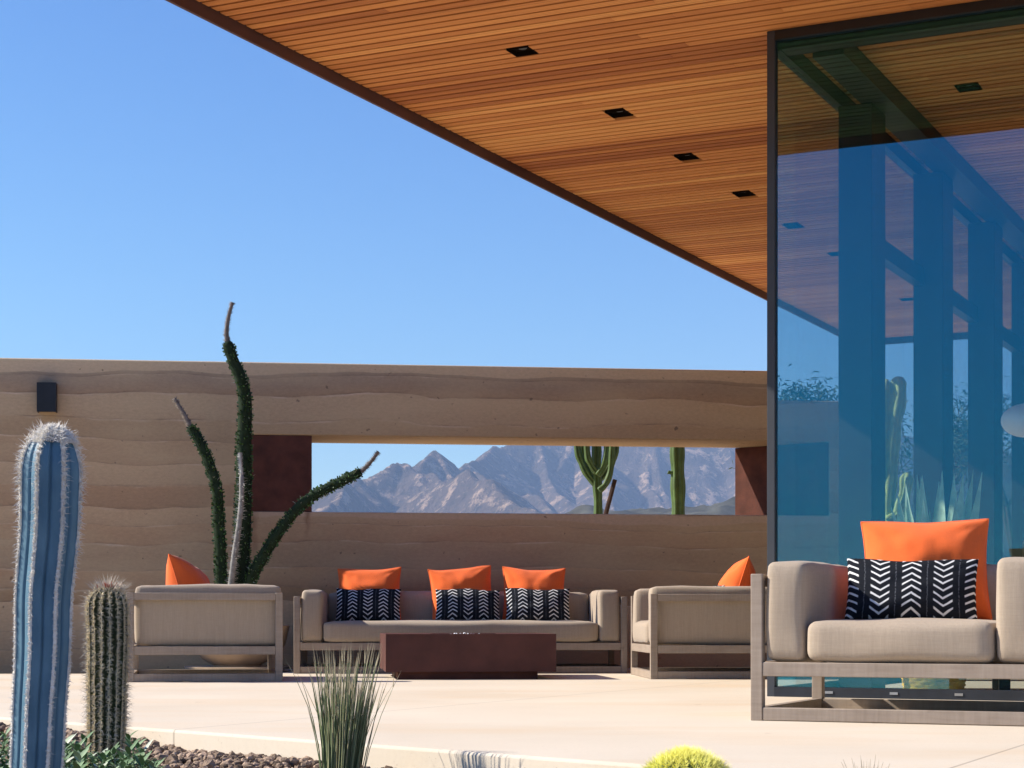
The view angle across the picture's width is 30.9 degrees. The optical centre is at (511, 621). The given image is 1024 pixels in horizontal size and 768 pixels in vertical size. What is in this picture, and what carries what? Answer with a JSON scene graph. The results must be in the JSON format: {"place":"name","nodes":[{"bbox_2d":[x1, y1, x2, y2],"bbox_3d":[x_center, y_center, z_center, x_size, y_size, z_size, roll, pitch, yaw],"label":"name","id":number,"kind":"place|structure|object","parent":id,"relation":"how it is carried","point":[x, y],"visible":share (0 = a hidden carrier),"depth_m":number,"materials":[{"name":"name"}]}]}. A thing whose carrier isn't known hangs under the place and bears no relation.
{"place":"outdoors","nodes":[
{"label":"outdoors","id":0,"kind":"place"},
{"bbox_2d":[0,0,1011,489],"label":"sky","id":1,"kind":"structure","parent":0,"point":[162,168],"materials":[{"name":"blue"}]},
{"bbox_2d":[0,668,1023,767],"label":"patio","id":2,"kind":"structure","parent":0,"point":[628,719],"depth_m":7.38,"materials":[{"name":"concrete"}]},
{"bbox_2d":[126,584,282,681],"bbox_3d":[-2.228,0.076,13.455,1.085,0.685,1.240,0,0,-10],"label":"lounge chair","id":3,"kind":"object","parent":2,"relation":"on","point":[198,619],"visible":0.99,"depth_m":12.89,"materials":[{"name":"beige fabric"}]},
{"bbox_2d":[166,554,209,584],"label":"orange pillow","id":4,"kind":"object","parent":3,"relation":"on","point":[180,570],"visible":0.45,"depth_m":13.21,"materials":[{"name":"fabric"}]},
{"bbox_2d":[184,665,288,669],"bbox_3d":[-2.300,0.395,15.500,0.880,0.046,0.880,0,0,0],"label":"saucer","id":5,"kind":"object","parent":2,"relation":"on","point":[212,667],"visible":0.35,"depth_m":15.14,"materials":[{"name":"concrete"}]},
{"bbox_2d":[199,624,289,666],"bbox_3d":[-2.300,0.209,15.500,0.880,0.370,0.880,0,0,0],"label":"bowl planter","id":6,"kind":"object","parent":5,"relation":"on","point":[236,660],"visible":0.3,"depth_m":15.29,"materials":[{"name":"concrete"}]},
{"bbox_2d":[172,301,380,584],"bbox_3d":[-1.956,-1.474,15.393,1.748,2.423,0.378,0,0,14],"label":"spiny succulent","id":7,"kind":"object","parent":6,"relation":"in","point":[244,570],"visible":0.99,"depth_m":15.41,"materials":[{"name":"green plant"}]},
{"bbox_2d":[294,589,626,673],"bbox_3d":[-0.435,0.076,15.432,2.690,0.684,1.036,0,0,-3],"label":"outdoor sofa","id":8,"kind":"object","parent":2,"relation":"on","point":[592,623],"visible":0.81,"depth_m":14.97,"materials":[{"name":"beige fabric"}]},
{"bbox_2d":[335,588,400,620],"bbox_3d":[-1.196,-0.143,15.414,0.540,0.292,0.160,0,-20,-1],"label":"lumbar pillow","id":9,"kind":"object","parent":8,"relation":"on","point":[368,604],"visible":0.97,"depth_m":15.35,"materials":[{"name":"black fabric"}]},
{"bbox_2d":[338,567,400,619],"bbox_3d":[-1.204,-0.229,15.613,0.542,0.483,0.239,-1,-17,0],"label":"orange pillow","id":10,"kind":"object","parent":8,"relation":"on","point":[358,579],"visible":0.52,"depth_m":15.59,"materials":[{"name":"fabric"}]},
{"bbox_2d":[428,565,490,619],"bbox_3d":[-0.425,-0.231,15.639,0.542,0.483,0.239,-3,-15,-8],"label":"orange pillow","id":11,"kind":"object","parent":8,"relation":"on","point":[478,577],"visible":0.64,"depth_m":15.60,"materials":[{"name":"fabric"}]},
{"bbox_2d":[435,589,499,619],"bbox_3d":[-0.370,-0.140,15.457,0.540,0.287,0.157,1,-20,-5],"label":"lumbar pillow","id":12,"kind":"object","parent":8,"relation":"on","point":[463,604],"visible":0.93,"depth_m":15.40,"materials":[{"name":"black fabric"}]},
{"bbox_2d":[502,566,565,619],"bbox_3d":[0.186,-0.232,15.691,0.542,0.491,0.234,1,-18,-3],"label":"orange pillow","id":13,"kind":"object","parent":8,"relation":"on","point":[535,579],"visible":0.54,"depth_m":15.66,"materials":[{"name":"fabric"}]},
{"bbox_2d":[505,588,569,620],"bbox_3d":[0.216,-0.144,15.489,0.540,0.294,0.161,0,-20,-2],"label":"lumbar pillow","id":14,"kind":"object","parent":8,"relation":"on","point":[526,604],"visible":0.94,"depth_m":15.43,"materials":[{"name":"black fabric"}]},
{"bbox_2d":[380,632,555,679],"bbox_3d":[-0.356,0.248,13.961,1.235,0.340,1.200,0,0,-6],"label":"fire table","id":15,"kind":"object","parent":2,"relation":"on","point":[415,656],"visible":1,"depth_m":13.37,"materials":[{"name":"metal"}]},
{"bbox_2d":[631,585,796,678],"bbox_3d":[1.500,0.075,14.077,1.086,0.685,1.240,0,0,-3],"label":"lounge chair","id":16,"kind":"object","parent":2,"relation":"on","point":[694,619],"visible":0.62,"depth_m":13.50,"materials":[{"name":"beige fabric"}]},
{"bbox_2d":[718,556,755,585],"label":"orange pillow","id":17,"kind":"object","parent":16,"relation":"on","point":[740,572],"visible":0.42,"depth_m":13.82,"materials":[{"name":"fabric"}]},
{"bbox_2d":[751,557,1023,725],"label":"lounge chair","id":18,"kind":"object","parent":2,"relation":"on","point":[814,634],"visible":0.89,"depth_m":7.68,"materials":[{"name":"beige fabric"}]},
{"bbox_2d":[844,558,978,618],"bbox_3d":[1.744,-0.141,8.084,0.565,0.291,0.161,1,-21,13],"label":"lumbar pillow","id":19,"kind":"object","parent":18,"relation":"on","point":[936,589],"visible":0.88,"depth_m":8.03,"materials":[{"name":"black fabric"}]},
{"bbox_2d":[861,518,991,618],"bbox_3d":[1.847,-0.229,8.272,0.567,0.482,0.235,0,-17,10],"label":"orange pillow","id":20,"kind":"object","parent":18,"relation":"on","point":[912,541],"visible":0.57,"depth_m":8.23,"materials":[{"name":"fabric"}]},
{"bbox_2d":[885,376,912,521],"bbox_3d":[3.844,-1.051,19.114,0.534,2.980,0.363,0,0,-26],"label":"candelabra cactus","id":21,"kind":"object","parent":2,"relation":"on","point":[895,398],"visible":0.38,"depth_m":19.13,"materials":[{"name":"green plant"}]},
{"bbox_2d":[166,0,1023,700],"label":"house","id":22,"kind":"structure","parent":0,"point":[848,174],"depth_m":11.64,"materials":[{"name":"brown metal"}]},
{"bbox_2d":[775,0,1023,689],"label":"front window","id":23,"kind":"structure","parent":22,"relation":"in","point":[984,14],"depth_m":10.08,"materials":[{"name":"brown glass"}]},
{"bbox_2d":[778,42,1023,686],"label":"side window","id":24,"kind":"structure","parent":22,"relation":"in","point":[800,65],"depth_m":11.55,"materials":[{"name":"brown glass"}]},
{"bbox_2d":[1001,404,1023,436],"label":"pendant lamp","id":25,"kind":"object","parent":22,"relation":"hanging from","point":[1012,420],"visible":1,"depth_m":10.92,"materials":[{"name":"white glass"}]},
{"bbox_2d":[312,435,1011,513],"bbox_3d":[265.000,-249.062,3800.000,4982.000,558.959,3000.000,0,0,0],"label":"mountains","id":26,"kind":"structure","parent":0,"point":[531,479],"depth_m":4399.21,"materials":[{"name":"stone"}]},
{"bbox_2d":[565,456,1011,558],"bbox_3d":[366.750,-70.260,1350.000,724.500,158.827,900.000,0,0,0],"label":"foothills","id":27,"kind":"structure","parent":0,"point":[726,507],"depth_m":1195.02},
{"bbox_2d":[901,678,965,688],"bbox_3d":[2.350,0.268,10.320,0.364,0.300,0.364,0,0,0],"label":"woven pot","id":28,"kind":"object","parent":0,"point":[932,683],"visible":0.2,"depth_m":10.17,"materials":[{"name":"beige wicker"}]},
{"bbox_2d":[891,472,981,522],"bbox_3d":[2.335,-0.344,10.303,0.452,1.008,0.506,0,0,0],"label":"agave","id":29,"kind":"object","parent":28,"relation":"on","point":[959,510],"visible":0.09,"depth_m":10.23,"materials":[{"name":"green plant"}]},
{"bbox_2d":[992,542,1023,689],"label":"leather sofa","id":30,"kind":"object","parent":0,"point":[1000,684],"depth_m":10.18,"materials":[{"name":"black leather"}]},
{"label":"ground","id":31,"kind":"structure","parent":0,"visible":0},
{"bbox_2d":[0,722,392,767],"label":"gravel","id":32,"kind":"structure","parent":31,"relation":"on","point":[172,755],"depth_m":6.57,"materials":[{"name":"brown gravel"}]},
{"bbox_2d":[0,358,837,673],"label":"garden wall","id":33,"kind":"structure","parent":31,"relation":"on","point":[146,498],"depth_m":16.32,"materials":[{"name":"concrete"}]},
{"bbox_2d":[37,382,56,412],"bbox_3d":[-3.990,-1.922,15.893,0.160,0.250,0.112,0,0,-7],"label":"wall lamp","id":34,"kind":"object","parent":33,"relation":"attached to","point":[46,396],"visible":1,"depth_m":15.84,"materials":[{"name":"black metal"}]},
{"bbox_2d":[574,446,618,513],"bbox_3d":[0.872,-0.843,19.005,0.478,2.722,0.436,0,0,19],"label":"candelabra cactus","id":35,"kind":"object","parent":31,"relation":"on","point":[595,471],"visible":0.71,"depth_m":18.96,"materials":[{"name":"green plant"}]},
{"bbox_2d":[603,479,616,513],"bbox_3d":[0.786,-0.466,18.900,0.573,1.981,0.052,0,0,0],"label":"stake","id":36,"kind":"object","parent":31,"relation":"on","point":[610,497],"visible":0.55,"depth_m":18.88,"materials":[{"name":"brown wood"}]},
{"bbox_2d":[667,447,685,514],"bbox_3d":[1.644,-0.784,18.505,0.186,2.604,0.149,0,0,0],"label":"columnar cactus","id":37,"kind":"object","parent":31,"relation":"on","point":[677,480],"visible":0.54,"depth_m":18.45,"materials":[{"name":"green plant"}]},
{"bbox_2d":[778,364,837,400],"bbox_3d":[3.660,-1.395,23.784,1.376,3.844,1.344,0,0,0],"label":"desert tree","id":38,"kind":"object","parent":31,"relation":"on","point":[800,395],"visible":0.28,"depth_m":23.61,"materials":[{"name":"green plant"}]},
{"bbox_2d":[729,397,912,474],"bbox_3d":[5.136,-1.559,29.788,3.354,4.168,2.385,0,0,0],"label":"desert tree","id":39,"kind":"object","parent":31,"relation":"on","point":[901,460],"visible":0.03,"depth_m":29.62,"materials":[{"name":"green plant"}]},
{"bbox_2d":[841,755,889,767],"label":"dry tuft","id":40,"kind":"object","parent":31,"relation":"on","point":[861,764],"visible":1,"depth_m":4.50,"materials":[{"name":"plant"}]},
{"bbox_2d":[901,382,1011,494],"bbox_3d":[7.317,-1.723,30.061,2.209,4.507,2.481,0,0,38],"label":"desert tree","id":41,"kind":"object","parent":31,"relation":"on","point":[958,478],"visible":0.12,"depth_m":29.91,"materials":[{"name":"green plant"}]},
{"bbox_2d":[953,375,1011,553],"bbox_3d":[7.899,-1.579,27.171,3.137,4.207,3.203,0,0,30],"label":"desert tree","id":42,"kind":"object","parent":31,"relation":"on","point":[1007,520],"visible":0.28,"depth_m":27.30,"materials":[{"name":"green plant"}]},
{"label":"planting bed","id":43,"kind":"structure","parent":0,"visible":0},
{"bbox_2d":[5,418,89,767],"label":"blue cactus","id":44,"kind":"object","parent":43,"relation":"on","point":[50,480],"visible":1,"depth_m":4.15,"materials":[{"name":"plant"}]},
{"bbox_2d":[0,727,164,767],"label":"ground cover","id":45,"kind":"object","parent":43,"relation":"on","point":[105,758],"visible":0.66,"depth_m":5.29,"materials":[{"name":"green plant"}]},
{"bbox_2d":[78,572,135,766],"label":"hairy cactus","id":46,"kind":"object","parent":43,"relation":"on","point":[107,623],"visible":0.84,"depth_m":5.76,"materials":[{"name":"green plant"}]},
{"bbox_2d":[285,640,397,767],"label":"rush clump","id":47,"kind":"object","parent":43,"relation":"on","point":[339,728],"visible":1,"depth_m":5.91,"materials":[{"name":"plant"}]},
{"bbox_2d":[641,743,731,767],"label":"barrel cactus","id":48,"kind":"object","parent":43,"relation":"on","point":[684,756],"visible":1,"depth_m":4.36,"materials":[{"name":"yellow plant"}]}
]}

